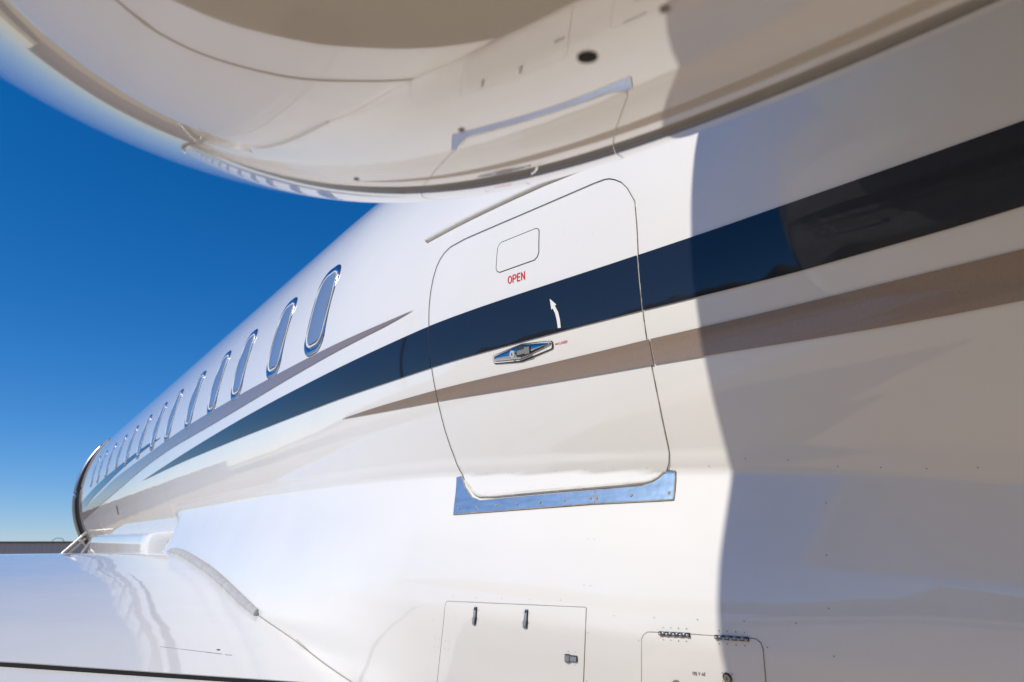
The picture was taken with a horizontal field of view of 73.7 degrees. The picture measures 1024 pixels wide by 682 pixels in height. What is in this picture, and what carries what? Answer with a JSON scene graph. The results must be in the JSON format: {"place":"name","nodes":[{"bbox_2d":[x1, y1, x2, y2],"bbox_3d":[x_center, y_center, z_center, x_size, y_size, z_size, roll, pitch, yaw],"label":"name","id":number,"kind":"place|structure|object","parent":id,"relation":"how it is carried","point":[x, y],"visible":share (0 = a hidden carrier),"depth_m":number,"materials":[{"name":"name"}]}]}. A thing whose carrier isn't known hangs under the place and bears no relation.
{"place":"outdoors","nodes":[
{"label":"outdoors","id":0,"kind":"place"},
{"bbox_2d":[0,78,376,540],"label":"sky","id":1,"kind":"structure","parent":0,"point":[123,265],"materials":[{"name":"blue"}]},
{"label":"ground","id":2,"kind":"structure","parent":0,"visible":0},
{"bbox_2d":[0,538,87,553],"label":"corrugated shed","id":3,"kind":"structure","parent":2,"relation":"on","point":[31,547],"depth_m":49.41,"materials":[{"name":"metal"}]},
{"bbox_2d":[0,0,1023,681],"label":"business jet","id":4,"kind":"object","parent":2,"relation":"on","point":[630,340],"visible":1,"depth_m":1.37,"materials":[{"name":"white paint"}]},
{"bbox_2d":[72,438,109,550],"bbox_3d":[-6.629,2.491,10.911,0.605,1.784,1.035,11,-20,-34],"label":"passenger doorway","id":5,"kind":"structure","parent":4,"relation":"in","point":[76,500],"depth_m":11.09,"materials":[{"name":"grey"}]},
{"bbox_2d":[90,456,100,486],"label":"cabin window","id":6,"kind":"structure","parent":4,"relation":"in","point":[100,456],"depth_m":9.40,"materials":[{"name":"blue glass"}]},
{"bbox_2d":[96,450,107,482],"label":"cabin window","id":7,"kind":"structure","parent":4,"relation":"in","point":[107,450],"depth_m":8.81,"materials":[{"name":"blue glass"}]},
{"bbox_2d":[104,443,116,477],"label":"cabin window","id":8,"kind":"structure","parent":4,"relation":"in","point":[112,451],"depth_m":8.15,"materials":[{"name":"blue glass"}]},
{"bbox_2d":[114,434,127,471],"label":"cabin window","id":9,"kind":"structure","parent":4,"relation":"in","point":[124,439],"depth_m":7.50,"materials":[{"name":"blue glass"}]},
{"bbox_2d":[124,425,138,466],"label":"cabin window","id":10,"kind":"structure","parent":4,"relation":"in","point":[128,450],"depth_m":6.90,"materials":[{"name":"blue glass"}]},
{"bbox_2d":[136,414,151,458],"bbox_3d":[-3.418,0.889,6.344,0.069,0.417,0.214,11,-20,-34],"label":"cabin window","id":11,"kind":"structure","parent":4,"relation":"in","point":[146,425],"depth_m":6.30,"materials":[{"name":"blue glass"}]},
{"bbox_2d":[150,402,167,450],"bbox_3d":[-2.990,0.721,5.778,0.070,0.415,0.214,11,-20,-34],"label":"cabin window","id":12,"kind":"structure","parent":4,"relation":"in","point":[153,438],"depth_m":5.73,"materials":[{"name":"blue glass"}]},
{"bbox_2d":[164,389,183,441],"bbox_3d":[-2.614,0.574,5.281,0.070,0.413,0.214,11,-20,-34],"label":"cabin window","id":13,"kind":"structure","parent":4,"relation":"in","point":[169,424],"depth_m":5.24,"materials":[{"name":"blue glass"}]},
{"bbox_2d":[184,371,205,428],"bbox_3d":[-2.185,0.406,4.714,0.070,0.411,0.214,11,-20,-34],"label":"cabin window","id":14,"kind":"structure","parent":4,"relation":"in","point":[189,414],"depth_m":4.68,"materials":[{"name":"blue glass"}]},
{"bbox_2d":[207,350,230,414],"bbox_3d":[-1.804,0.257,4.210,0.071,0.409,0.214,11,-20,-34],"label":"cabin window","id":15,"kind":"structure","parent":4,"relation":"in","point":[215,389],"depth_m":4.17,"materials":[{"name":"blue glass"}]},
{"bbox_2d":[231,329,257,400],"bbox_3d":[-1.481,0.131,3.783,0.071,0.407,0.214,11,-20,-34],"label":"cabin window","id":16,"kind":"structure","parent":4,"relation":"in","point":[240,371],"depth_m":3.75,"materials":[{"name":"blue glass"}]},
{"bbox_2d":[266,297,297,378],"bbox_3d":[-1.105,-0.016,3.286,0.072,0.405,0.214,11,-20,-34],"label":"cabin window","id":17,"kind":"structure","parent":4,"relation":"in","point":[276,351],"depth_m":3.25,"materials":[{"name":"blue glass"}]},
{"bbox_2d":[304,264,340,356],"bbox_3d":[-0.799,-0.132,2.894,0.074,0.404,0.214,11,-20,-34],"label":"cabin window","id":18,"kind":"structure","parent":4,"relation":"in","point":[317,324],"depth_m":2.86,"materials":[{"name":"blue glass"}]},
{"bbox_2d":[428,178,669,497],"bbox_3d":[0.059,0.012,1.869,0.114,0.798,0.805,16,-25,-43],"label":"baggage door","id":19,"kind":"structure","parent":4,"relation":"in","point":[541,359],"depth_m":1.79,"materials":[{"name":"white paint"}]}
]}

